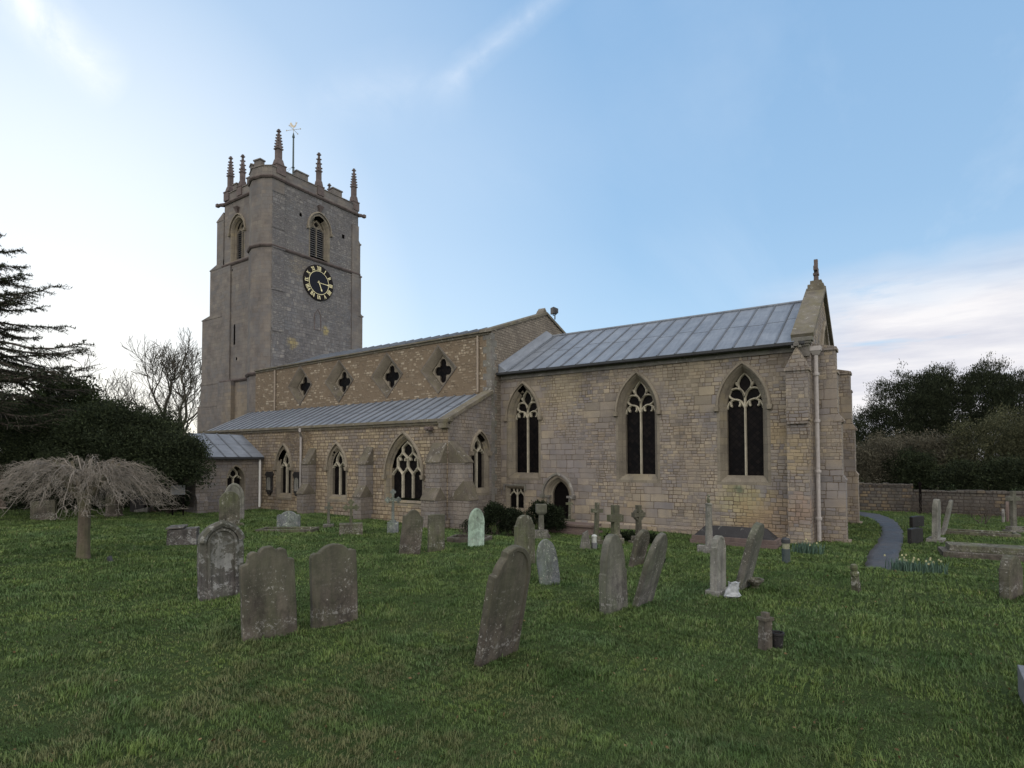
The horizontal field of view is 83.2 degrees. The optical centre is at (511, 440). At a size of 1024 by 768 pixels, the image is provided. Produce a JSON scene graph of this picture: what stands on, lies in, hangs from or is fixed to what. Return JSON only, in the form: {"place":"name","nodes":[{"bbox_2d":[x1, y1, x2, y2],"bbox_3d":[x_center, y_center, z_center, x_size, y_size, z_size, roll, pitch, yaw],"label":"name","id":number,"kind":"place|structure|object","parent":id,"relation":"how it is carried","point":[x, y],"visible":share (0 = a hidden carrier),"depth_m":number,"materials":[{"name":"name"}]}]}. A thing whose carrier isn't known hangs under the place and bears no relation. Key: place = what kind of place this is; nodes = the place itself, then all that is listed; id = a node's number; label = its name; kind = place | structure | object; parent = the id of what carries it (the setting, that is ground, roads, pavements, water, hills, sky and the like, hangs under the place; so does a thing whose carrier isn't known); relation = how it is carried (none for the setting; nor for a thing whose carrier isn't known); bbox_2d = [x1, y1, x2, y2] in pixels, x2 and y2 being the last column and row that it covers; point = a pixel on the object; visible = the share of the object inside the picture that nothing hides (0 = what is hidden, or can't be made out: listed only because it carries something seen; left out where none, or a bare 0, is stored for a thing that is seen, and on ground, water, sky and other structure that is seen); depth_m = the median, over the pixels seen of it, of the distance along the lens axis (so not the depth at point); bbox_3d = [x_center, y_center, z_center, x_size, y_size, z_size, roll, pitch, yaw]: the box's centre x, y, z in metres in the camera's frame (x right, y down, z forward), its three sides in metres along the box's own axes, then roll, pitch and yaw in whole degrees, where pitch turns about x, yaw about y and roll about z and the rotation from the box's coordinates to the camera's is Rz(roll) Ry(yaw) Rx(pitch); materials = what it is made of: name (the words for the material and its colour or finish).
{"place":"outdoors","nodes":[
{"label":"outdoors","id":0,"kind":"place"},
{"bbox_2d":[3,531,1015,767],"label":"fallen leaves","id":1,"kind":"object","parent":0,"point":[264,741],"visible":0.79,"depth_m":5.17,"materials":[{"name":"brown plant"}]},
{"bbox_2d":[0,473,1023,767],"bbox_3d":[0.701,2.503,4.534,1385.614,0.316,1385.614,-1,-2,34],"label":"ground","id":2,"kind":"structure","parent":0,"point":[54,723],"depth_m":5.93,"materials":[{"name":"plant"}]},
{"bbox_2d":[30,500,56,519],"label":"headstone","id":3,"kind":"object","parent":2,"relation":"on","point":[40,512],"visible":0.56,"depth_m":21.86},
{"bbox_2d":[0,233,104,433],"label":"cedar","id":4,"kind":"object","parent":2,"relation":"on","point":[19,376],"visible":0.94,"depth_m":22.25,"materials":[{"name":"green plant"}]},
{"bbox_2d":[0,364,131,464],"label":"ivy tree","id":5,"kind":"object","parent":2,"relation":"on","point":[85,397],"visible":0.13,"depth_m":27.34,"materials":[{"name":"green plant"}]},
{"bbox_2d":[0,462,151,510],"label":"evergreen hedge","id":6,"kind":"object","parent":2,"relation":"on","point":[18,505],"visible":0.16,"depth_m":26.31,"materials":[{"name":"green plant"}]},
{"bbox_2d":[0,453,188,558],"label":"weeping tree","id":7,"kind":"object","parent":2,"relation":"on","point":[66,474],"visible":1,"depth_m":12.98,"materials":[{"name":"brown plant"}]},
{"bbox_2d":[44,355,166,410],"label":"bare tree","id":8,"kind":"object","parent":2,"relation":"on","point":[129,388],"visible":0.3,"depth_m":42.30,"materials":[{"name":"brown plant"}]},
{"bbox_2d":[0,394,216,517],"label":"yew tree","id":9,"kind":"object","parent":2,"relation":"on","point":[150,439],"visible":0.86,"depth_m":21.69,"materials":[{"name":"green plant"}]},
{"bbox_2d":[130,497,145,511],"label":"headstone","id":10,"kind":"object","parent":2,"relation":"on","point":[133,507],"visible":0.45,"depth_m":24.94,"materials":[{"name":"stone"}]},
{"bbox_2d":[120,327,201,428],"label":"bare tree","id":11,"kind":"object","parent":2,"relation":"on","point":[180,374],"visible":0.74,"depth_m":47.57,"materials":[{"name":"brown plant"}]},
{"bbox_2d":[141,476,190,512],"bbox_3d":[-14.327,2.186,24.021,2.038,1.673,1.967,-1,-2,34],"label":"clipped bush","id":12,"kind":"object","parent":2,"relation":"on","point":[180,500],"visible":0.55,"depth_m":23.72,"materials":[{"name":"green plant"}]},
{"bbox_2d":[170,485,184,515],"bbox_3d":[-13.566,2.482,23.403,0.520,1.360,0.110,0,-2,-16],"label":"notice board","id":13,"kind":"object","parent":2,"relation":"on","point":[181,489],"visible":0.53,"depth_m":23.38,"materials":[{"name":"grey wood"}]},
{"bbox_2d":[165,524,199,544],"bbox_3d":[-8.878,2.627,15.569,0.735,0.700,0.582,0,-2,-18],"label":"chest tomb","id":14,"kind":"object","parent":2,"relation":"on","point":[183,534],"visible":0.74,"depth_m":15.34,"materials":[{"name":"stone"}]},
{"bbox_2d":[197,520,244,600],"bbox_3d":[-4.845,2.116,9.621,0.706,1.596,0.244,0,-4,-43],"label":"headstone","id":15,"kind":"object","parent":2,"relation":"on","point":[220,552],"visible":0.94,"depth_m":9.56,"materials":[{"name":"stone"}]},
{"bbox_2d":[219,491,243,525],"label":"headstone","id":16,"kind":"object","parent":2,"relation":"on","point":[229,506],"visible":0.78,"depth_m":19.23,"materials":[{"name":"stone"}]},
{"bbox_2d":[224,483,243,519],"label":"headstone","id":17,"kind":"object","parent":2,"relation":"on","point":[235,488],"visible":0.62,"depth_m":21.35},
{"bbox_2d":[238,546,296,641],"bbox_3d":[-3.075,2.063,7.297,0.666,1.463,0.100,-3,0,-41],"label":"headstone","id":18,"kind":"object","parent":2,"relation":"on","point":[268,604],"visible":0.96,"depth_m":7.24,"materials":[{"name":"stone"}]},
{"bbox_2d":[255,527,319,532],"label":"grave kerb","id":19,"kind":"structure","parent":2,"relation":"on","point":[295,529],"depth_m":17.86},
{"bbox_2d":[277,511,300,526],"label":"headstone","id":20,"kind":"object","parent":2,"relation":"on","point":[288,518],"visible":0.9,"depth_m":19.22,"materials":[{"name":"stone"}]},
{"bbox_2d":[323,502,333,527],"bbox_3d":[-6.132,2.539,19.274,0.340,1.010,0.245,0,-2,-11],"label":"grave cross","id":21,"kind":"object","parent":2,"relation":"on","point":[328,507],"visible":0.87,"depth_m":19.22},
{"bbox_2d":[309,543,357,628],"bbox_3d":[-2.438,2.110,7.901,0.647,1.396,0.110,0,-3,-40],"label":"headstone","id":22,"kind":"object","parent":2,"relation":"on","point":[333,584],"visible":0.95,"depth_m":7.85,"materials":[{"name":"stone"}]},
{"bbox_2d":[339,499,362,534],"bbox_3d":[-4.880,2.375,17.469,0.680,1.223,0.490,0,-2,-16],"label":"grave cross","id":23,"kind":"object","parent":2,"relation":"on","point":[350,527],"visible":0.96,"depth_m":17.29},
{"bbox_2d":[385,489,400,532],"bbox_3d":[-3.677,2.239,17.809,0.508,1.503,0.245,0,-2,-8],"label":"grave cross","id":24,"kind":"object","parent":2,"relation":"on","point":[392,525],"visible":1,"depth_m":17.76,"materials":[{"name":"stone"}]},
{"bbox_2d":[399,510,423,554],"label":"headstone","id":25,"kind":"object","parent":2,"relation":"on","point":[411,533],"visible":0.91,"depth_m":13.63,"materials":[{"name":"stone"}]},
{"bbox_2d":[428,514,444,551],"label":"headstone","id":26,"kind":"object","parent":2,"relation":"on","point":[436,532],"visible":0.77,"depth_m":14.07,"materials":[{"name":"stone"}]},
{"bbox_2d":[447,534,491,542],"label":"grave kerb","id":27,"kind":"structure","parent":2,"relation":"on","point":[455,538],"depth_m":15.74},
{"bbox_2d":[459,519,492,533],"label":"clipped bush","id":28,"kind":"object","parent":2,"relation":"on","point":[485,528],"visible":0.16,"depth_m":18.82,"materials":[{"name":"green plant"}]},
{"bbox_2d":[468,508,484,546],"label":"headstone","id":29,"kind":"object","parent":2,"relation":"on","point":[476,523],"visible":0.85,"depth_m":14.87,"materials":[{"name":"stone"}]},
{"bbox_2d":[453,518,501,537],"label":"bare shrub","id":30,"kind":"object","parent":2,"relation":"on","point":[462,534],"visible":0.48,"depth_m":15.84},
{"bbox_2d":[481,500,505,534],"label":"clipped bush","id":31,"kind":"object","parent":2,"relation":"on","point":[493,511],"visible":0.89,"depth_m":18.48,"materials":[{"name":"green plant"}]},
{"bbox_2d":[474,545,530,666],"bbox_3d":[-0.095,1.969,6.509,0.100,1.639,0.668,14,8,39],"label":"headstone","id":32,"kind":"object","parent":2,"relation":"on","point":[504,604],"visible":0.92,"depth_m":6.42,"materials":[{"name":"stone"}]},
{"bbox_2d":[495,506,523,535],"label":"clipped bush","id":33,"kind":"object","parent":2,"relation":"on","point":[510,515],"visible":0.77,"depth_m":18.36,"materials":[{"name":"green plant"}]},
{"bbox_2d":[156,122,862,544],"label":"church","id":34,"kind":"structure","parent":2,"relation":"on","point":[742,416],"depth_m":22.60,"materials":[{"name":"stone"}]},
{"bbox_2d":[226,465,245,495],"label":"porch window","id":35,"kind":"structure","parent":34,"relation":"in","point":[234,475],"depth_m":26.22,"materials":[{"name":"stone"}]},
{"bbox_2d":[227,213,245,262],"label":"belfry window","id":36,"kind":"structure","parent":34,"relation":"in","point":[237,249],"depth_m":36.38,"materials":[{"name":"stone"}]},
{"bbox_2d":[265,471,273,494],"bbox_3d":[-11.220,1.941,26.637,0.600,1.070,0.090,-1,-2,34],"label":"wall memorial","id":37,"kind":"object","parent":34,"relation":"attached to","point":[269,475],"depth_m":26.57,"materials":[{"name":"stone"}]},
{"bbox_2d":[272,443,292,499],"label":"aisle window","id":38,"kind":"structure","parent":34,"relation":"in","point":[284,472],"depth_m":26.31,"materials":[{"name":"stone"}]},
{"bbox_2d":[292,472,298,495],"bbox_3d":[-9.504,1.901,25.481,0.600,1.070,0.090,-1,-2,34],"label":"wall memorial","id":39,"kind":"object","parent":34,"relation":"attached to","point":[295,475],"depth_m":25.47,"materials":[{"name":"stone"}]},
{"bbox_2d":[288,366,311,405],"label":"clerestory window","id":40,"kind":"structure","parent":34,"relation":"in","point":[300,384],"depth_m":30.21,"materials":[{"name":"stone"}]},
{"bbox_2d":[307,212,332,262],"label":"belfry window","id":41,"kind":"structure","parent":34,"relation":"in","point":[320,234],"depth_m":36.24,"materials":[{"name":"stone"}]},
{"bbox_2d":[324,441,348,501],"bbox_3d":[-7.268,1.276,24.113,1.440,2.523,0.390,-1,-2,34],"label":"aisle window","id":42,"kind":"structure","parent":34,"relation":"in","point":[336,474],"depth_m":24.26,"materials":[{"name":"stone"}]},
{"bbox_2d":[325,360,353,401],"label":"clerestory window","id":43,"kind":"structure","parent":34,"relation":"in","point":[339,380],"depth_m":28.50,"materials":[{"name":"stone"}]},
{"bbox_2d":[371,352,402,397],"bbox_3d":[-5.576,-2.995,26.523,2.060,2.110,0.530,-1,-2,34],"label":"clerestory window","id":44,"kind":"structure","parent":34,"relation":"in","point":[387,374],"depth_m":26.64,"materials":[{"name":"stone"}]},
{"bbox_2d":[381,430,424,506],"bbox_3d":[-4.068,1.032,21.998,2.180,2.862,0.450,-1,-2,34],"label":"aisle window","id":45,"kind":"structure","parent":34,"relation":"in","point":[407,478],"depth_m":22.19,"materials":[{"name":"stone"}]},
{"bbox_2d":[420,345,456,393],"bbox_3d":[-3.006,-3.055,24.792,2.040,2.110,0.530,-1,-2,34],"label":"clerestory window","id":46,"kind":"structure","parent":34,"relation":"in","point":[439,367],"depth_m":24.89,"materials":[{"name":"stone"}]},
{"bbox_2d":[469,429,492,495],"bbox_3d":[-1.289,0.825,22.308,0.390,2.560,1.340,-1,-2,34],"label":"aisle east window","id":47,"kind":"structure","parent":34,"relation":"in","point":[479,452],"depth_m":22.60,"materials":[{"name":"stone"}]},
{"bbox_2d":[503,484,525,511],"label":"low window","id":48,"kind":"structure","parent":34,"relation":"in","point":[515,493],"depth_m":23.17,"materials":[{"name":"stone"}]},
{"bbox_2d":[503,380,541,479],"bbox_3d":[0.529,-0.426,23.001,1.780,3.955,0.560,-1,-2,34],"label":"chancel window","id":49,"kind":"structure","parent":34,"relation":"in","point":[523,423],"depth_m":23.24,"materials":[{"name":"stone"}]},
{"bbox_2d":[539,472,575,519],"bbox_3d":[1.810,2.285,22.016,1.540,2.187,0.510,-1,-2,34],"label":"priest doorway","id":50,"kind":"structure","parent":34,"relation":"in","point":[558,491],"depth_m":22.18,"materials":[{"name":"stone"}]},
{"bbox_2d":[612,370,661,482],"bbox_3d":[4.476,-0.519,20.343,1.780,3.955,0.560,-1,-2,34],"label":"chancel window","id":51,"kind":"structure","parent":34,"relation":"in","point":[637,412],"depth_m":20.53,"materials":[{"name":"stone"}]},
{"bbox_2d":[713,360,772,485],"bbox_3d":[7.395,-0.587,18.377,1.780,3.955,0.560,-1,-2,34],"label":"chancel window","id":52,"kind":"structure","parent":34,"relation":"in","point":[743,409],"depth_m":18.53,"materials":[{"name":"stone"}]},
{"bbox_2d":[820,321,828,344],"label":"east window","id":53,"kind":"structure","parent":34,"relation":"in","point":[824,334],"depth_m":20.18,"materials":[{"name":"stone"}]},
{"bbox_2d":[514,515,534,563],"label":"headstone","id":54,"kind":"object","parent":2,"relation":"on","point":[524,531],"visible":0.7,"depth_m":12.32,"materials":[{"name":"stone"}]},
{"bbox_2d":[535,504,549,538],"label":"grave pillar","id":55,"kind":"structure","parent":2,"relation":"on","point":[541,532],"depth_m":18.18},
{"bbox_2d":[523,499,567,531],"bbox_3d":[1.078,2.534,19.478,1.771,1.155,1.131,-1,-2,34],"label":"clipped bush","id":56,"kind":"object","parent":2,"relation":"on","point":[554,515],"visible":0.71,"depth_m":19.15,"materials":[{"name":"green plant"}]},
{"bbox_2d":[536,539,559,585],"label":"headstone","id":57,"kind":"object","parent":2,"relation":"on","point":[547,564],"visible":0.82,"depth_m":10.36,"materials":[{"name":"stone"}]},
{"bbox_2d":[565,502,574,521],"bbox_3d":[2.086,2.758,20.941,0.520,1.100,0.374,0,-2,-6],"label":"grave cross","id":58,"kind":"object","parent":2,"relation":"on","point":[569,504],"visible":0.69,"depth_m":20.90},
{"bbox_2d":[544,521,602,535],"bbox_3d":[2.011,3.029,19.621,2.000,0.490,0.800,-1,-2,34],"label":"ledger tomb","id":59,"kind":"object","parent":2,"relation":"on","point":[577,528],"visible":0.39,"depth_m":19.18,"materials":[{"name":"grey stone"}]},
{"bbox_2d":[580,530,590,549],"bbox_3d":[1.829,2.523,14.426,0.316,0.577,0.219,0,-2,4],"label":"grave marker","id":60,"kind":"object","parent":2,"relation":"on","point":[585,542],"visible":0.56,"depth_m":14.32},
{"bbox_2d":[591,534,596,548],"bbox_3d":[2.062,2.552,14.449,0.150,0.420,0.150,-1,-2,34],"label":"grave lantern","id":61,"kind":"object","parent":2,"relation":"on","point":[594,541],"visible":0.94,"depth_m":14.40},
{"bbox_2d":[589,502,602,543],"bbox_3d":[2.479,2.493,16.925,0.360,1.370,0.259,4,-3,-26],"label":"grave cross","id":62,"kind":"object","parent":2,"relation":"on","point":[596,511],"visible":0.7,"depth_m":16.88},
{"bbox_2d":[599,534,627,614],"bbox_3d":[1.498,2.097,8.529,0.120,1.448,0.585,-2,0,44],"label":"headstone","id":63,"kind":"object","parent":2,"relation":"on","point":[613,595],"visible":0.8,"depth_m":8.43,"materials":[{"name":"stone"}]},
{"bbox_2d":[607,505,623,543],"bbox_3d":[3.031,2.526,16.909,0.440,1.290,0.302,1,-2,-21],"label":"grave cross","id":64,"kind":"object","parent":2,"relation":"on","point":[615,517],"visible":0.64,"depth_m":16.82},
{"bbox_2d":[602,529,656,542],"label":"clipped bush","id":65,"kind":"object","parent":2,"relation":"on","point":[627,535],"visible":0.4,"depth_m":17.22,"materials":[{"name":"green plant"}]},
{"bbox_2d":[628,505,645,543],"bbox_3d":[3.710,2.526,16.897,0.500,1.290,0.360,1,-2,-26],"label":"grave cross","id":66,"kind":"object","parent":2,"relation":"on","point":[638,514],"visible":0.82,"depth_m":16.85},
{"bbox_2d":[628,529,649,566],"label":"headstone","id":67,"kind":"object","parent":2,"relation":"on","point":[640,546],"visible":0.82,"depth_m":11.93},
{"bbox_2d":[632,532,667,607],"bbox_3d":[2.123,2.111,8.883,0.080,1.480,0.606,20,11,37],"label":"headstone","id":68,"kind":"object","parent":2,"relation":"on","point":[650,574],"visible":0.91,"depth_m":8.74,"materials":[{"name":"stone"}]},
{"bbox_2d":[697,503,712,552],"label":"grave column","id":69,"kind":"structure","parent":2,"relation":"on","point":[705,548],"depth_m":15.09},
{"bbox_2d":[705,535,726,596],"bbox_3d":[3.439,2.211,9.620,0.240,1.270,0.500,0,-1,42],"label":"headstone","id":70,"kind":"object","parent":2,"relation":"on","point":[718,587],"visible":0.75,"depth_m":9.51,"materials":[{"name":"stone"}]},
{"bbox_2d":[724,581,740,598],"bbox_3d":[3.583,2.424,9.367,0.267,0.285,0.174,-1,-2,24],"label":"flower wrapping","id":71,"kind":"object","parent":2,"relation":"on","point":[732,590],"visible":0.97,"depth_m":9.32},
{"bbox_2d":[690,525,781,548],"bbox_3d":[6.495,2.826,16.760,2.400,0.670,0.840,-1,-2,34],"label":"coped tomb","id":72,"kind":"object","parent":2,"relation":"on","point":[735,536],"visible":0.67,"depth_m":16.49,"materials":[{"name":"grey stone"}]},
{"bbox_2d":[736,522,763,589],"bbox_3d":[4.102,2.140,10.010,0.110,1.521,0.605,17,9,37],"label":"headstone","id":73,"kind":"object","parent":2,"relation":"on","point":[750,554],"visible":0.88,"depth_m":9.80,"materials":[{"name":"stone"}]},
{"bbox_2d":[747,577,763,588],"bbox_3d":[4.237,2.513,10.052,0.300,0.225,0.292,-1,-2,34],"label":"stone urn","id":74,"kind":"object","parent":2,"relation":"on","point":[755,581],"visible":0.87,"depth_m":9.98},
{"bbox_2d":[756,611,773,650],"bbox_3d":[3.032,2.374,6.904,0.170,0.640,0.120,3,-3,-28],"label":"grave marker","id":75,"kind":"object","parent":2,"relation":"on","point":[765,619],"visible":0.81,"depth_m":6.87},
{"bbox_2d":[772,630,784,648],"bbox_3d":[3.195,2.419,6.933,0.157,0.240,0.153,-1,-2,34],"label":"flower pot","id":76,"kind":"object","parent":2,"relation":"on","point":[777,637],"visible":0.81,"depth_m":6.89,"materials":[{"name":"stone"}]},
{"bbox_2d":[781,537,789,562],"bbox_3d":[5.932,2.410,12.483,0.180,0.640,0.180,-1,-2,34],"label":"bollard light","id":77,"kind":"object","parent":2,"relation":"on","point":[785,541],"visible":0.92,"depth_m":12.42,"materials":[{"name":"metal"}]},
{"bbox_2d":[791,538,824,554],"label":"daffodil clump","id":78,"kind":"object","parent":2,"relation":"on","point":[808,548],"visible":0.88,"depth_m":15.06,"materials":[{"name":"green plant"}]},
{"bbox_2d":[850,564,861,592],"bbox_3d":[5.871,2.438,9.849,0.149,0.700,0.140,-12,6,-36],"label":"grave marker","id":79,"kind":"object","parent":2,"relation":"on","point":[855,581],"visible":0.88,"depth_m":9.80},
{"bbox_2d":[856,430,908,483],"bbox_3d":[19.248,1.469,31.209,5.227,4.371,3.755,-1,-2,34],"label":"bush","id":80,"kind":"object","parent":2,"relation":"on","point":[864,464],"visible":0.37,"depth_m":30.53,"materials":[{"name":"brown plant"}]},
{"bbox_2d":[859,482,913,511],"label":"boundary wall","id":81,"kind":"structure","parent":2,"relation":"on","point":[884,497],"depth_m":26.98,"materials":[{"name":"brick"}]},
{"bbox_2d":[852,359,950,480],"bbox_3d":[26.506,-0.916,40.154,8.301,9.612,5.816,-1,-2,34],"label":"conifer","id":82,"kind":"object","parent":2,"relation":"on","point":[876,414],"visible":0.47,"depth_m":39.62,"materials":[{"name":"green plant"}]},
{"bbox_2d":[884,554,933,573],"bbox_3d":[8.375,2.619,12.189,0.885,0.507,0.811,-1,-2,34],"label":"daffodil clump","id":83,"kind":"object","parent":2,"relation":"on","point":[906,566],"visible":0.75,"depth_m":12.10,"materials":[{"name":"green plant"}]},
{"bbox_2d":[877,443,947,498],"bbox_3d":[20.608,1.837,29.695,3.212,3.513,3.102,-1,-2,34],"label":"bush","id":84,"kind":"object","parent":2,"relation":"on","point":[913,468],"visible":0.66,"depth_m":29.22,"materials":[{"name":"green plant"}]},
{"bbox_2d":[907,528,922,543],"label":"headstone","id":85,"kind":"object","parent":2,"relation":"on","point":[915,535],"visible":0.64,"depth_m":16.77,"materials":[{"name":"stone"}]},
{"bbox_2d":[909,516,923,527],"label":"headstone","id":86,"kind":"object","parent":2,"relation":"on","point":[916,521],"visible":0.66,"depth_m":20.73,"materials":[{"name":"stone"}]},
{"bbox_2d":[918,482,921,513],"bbox_3d":[18.243,2.601,25.760,0.110,1.520,0.110,-1,-2,14],"label":"grave post","id":87,"kind":"object","parent":2,"relation":"on","point":[920,484],"visible":0.76,"depth_m":25.73,"materials":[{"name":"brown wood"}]},
{"bbox_2d":[864,428,985,489],"bbox_3d":[22.532,1.417,31.871,6.194,4.477,4.455,-1,-2,34],"label":"bush","id":88,"kind":"object","parent":2,"relation":"on","point":[929,443],"visible":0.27,"depth_m":30.88,"materials":[{"name":"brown plant"}]},
{"bbox_2d":[905,486,956,514],"bbox_3d":[18.424,2.605,25.507,2.133,1.323,2.120,-1,-2,34],"label":"bare shrub","id":89,"kind":"object","parent":2,"relation":"on","point":[927,505],"visible":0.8,"depth_m":25.57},
{"bbox_2d":[916,557,948,574],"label":"daffodil clump","id":90,"kind":"object","parent":2,"relation":"on","point":[936,569],"visible":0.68,"depth_m":12.26,"materials":[{"name":"green plant"}]},
{"bbox_2d":[926,499,945,542],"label":"headstone","id":91,"kind":"object","parent":2,"relation":"on","point":[936,520],"visible":0.82,"depth_m":17.12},
{"bbox_2d":[895,361,984,463],"bbox_3d":[28.682,-0.804,38.930,5.665,9.330,5.385,-1,-2,34],"label":"conifer","id":92,"kind":"object","parent":2,"relation":"on","point":[945,386],"visible":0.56,"depth_m":37.86,"materials":[{"name":"green plant"}]},
{"bbox_2d":[941,500,952,534],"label":"headstone","id":93,"kind":"object","parent":2,"relation":"on","point":[946,517],"visible":0.84,"depth_m":18.66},
{"bbox_2d":[913,490,1023,516],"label":"boundary wall","id":94,"kind":"structure","parent":2,"relation":"on","point":[960,495],"depth_m":25.30,"materials":[{"name":"brick"}]},
{"bbox_2d":[923,452,1023,490],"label":"bush","id":95,"kind":"object","parent":2,"relation":"on","point":[990,475],"visible":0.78,"depth_m":26.85,"materials":[{"name":"green plant"}]},
{"bbox_2d":[937,403,1023,488],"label":"bush","id":96,"kind":"object","parent":2,"relation":"on","point":[1013,441],"visible":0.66,"depth_m":28.74,"materials":[{"name":"green plant"}]},
{"bbox_2d":[938,541,1023,561],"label":"ledger tomb","id":97,"kind":"object","parent":2,"relation":"on","point":[983,551],"visible":0.74,"depth_m":14.28,"materials":[{"name":"stone"}]},
{"bbox_2d":[941,528,1020,537],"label":"grave kerb","id":98,"kind":"structure","parent":2,"relation":"on","point":[986,533],"depth_m":18.64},
{"bbox_2d":[949,352,1023,466],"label":"conifer","id":99,"kind":"object","parent":2,"relation":"on","point":[995,388],"visible":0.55,"depth_m":36.55,"materials":[{"name":"green plant"}]},
{"bbox_2d":[953,492,1023,517],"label":"bare shrub","id":100,"kind":"object","parent":2,"relation":"on","point":[999,509],"visible":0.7,"depth_m":24.33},
{"bbox_2d":[969,494,1008,523],"bbox_3d":[17.732,2.447,21.660,1.154,1.421,1.108,1,-2,-24],"label":"bare shrub","id":101,"kind":"object","parent":2,"relation":"on","point":[985,513],"visible":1,"depth_m":21.91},
{"bbox_2d":[998,554,1023,599],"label":"headstone","id":102,"kind":"object","parent":2,"relation":"on","point":[1010,569],"visible":0.77,"depth_m":9.23,"materials":[{"name":"stone"}]},
{"bbox_2d":[1002,491,1023,532],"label":"grave cross","id":103,"kind":"object","parent":2,"relation":"on","point":[1013,498],"visible":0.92,"depth_m":19.23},
{"bbox_2d":[1017,665,1023,702],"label":"gravestone","id":104,"kind":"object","parent":2,"relation":"on","point":[1020,669],"depth_m":5.36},
{"bbox_2d":[0,0,1023,453],"label":"sky","id":105,"kind":"structure","parent":0,"point":[602,163],"materials":[{"name":"blue"}]},
{"bbox_2d":[860,512,903,569],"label":"path","id":106,"kind":"structure","parent":0,"point":[890,541],"depth_m":16.57,"materials":[{"name":"asphalt"}]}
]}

